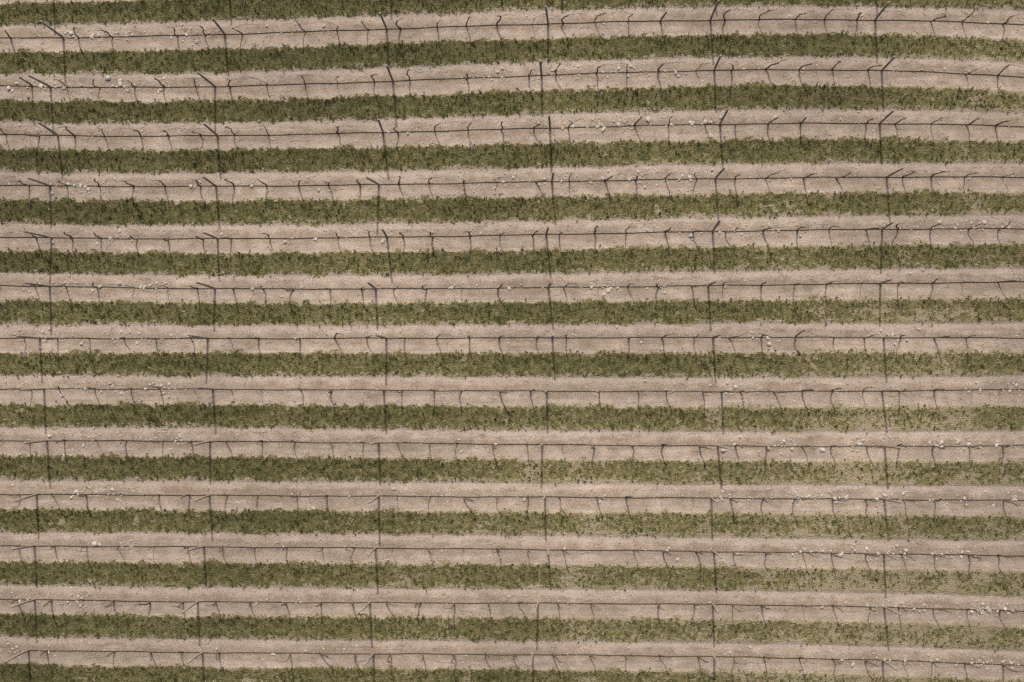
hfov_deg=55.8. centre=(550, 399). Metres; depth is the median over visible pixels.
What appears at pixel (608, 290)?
field stones
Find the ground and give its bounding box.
[0,0,1023,681]
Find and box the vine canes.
[7,9,1023,667]
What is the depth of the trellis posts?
39.63 m
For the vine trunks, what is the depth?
40.08 m
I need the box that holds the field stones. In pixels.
[0,0,1023,670]
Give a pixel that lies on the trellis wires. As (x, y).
(478, 391)
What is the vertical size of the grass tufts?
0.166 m
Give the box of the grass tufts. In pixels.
[0,0,1023,681]
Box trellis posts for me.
[4,0,903,669]
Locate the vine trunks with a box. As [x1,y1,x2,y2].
[0,8,1022,672]
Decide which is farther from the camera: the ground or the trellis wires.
the ground
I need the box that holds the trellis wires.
[0,3,1023,674]
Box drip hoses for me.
[0,19,1023,664]
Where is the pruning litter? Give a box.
[0,0,1023,681]
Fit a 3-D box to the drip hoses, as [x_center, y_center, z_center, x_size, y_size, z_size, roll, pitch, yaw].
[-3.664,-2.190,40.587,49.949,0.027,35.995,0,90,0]
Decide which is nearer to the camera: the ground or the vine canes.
the vine canes

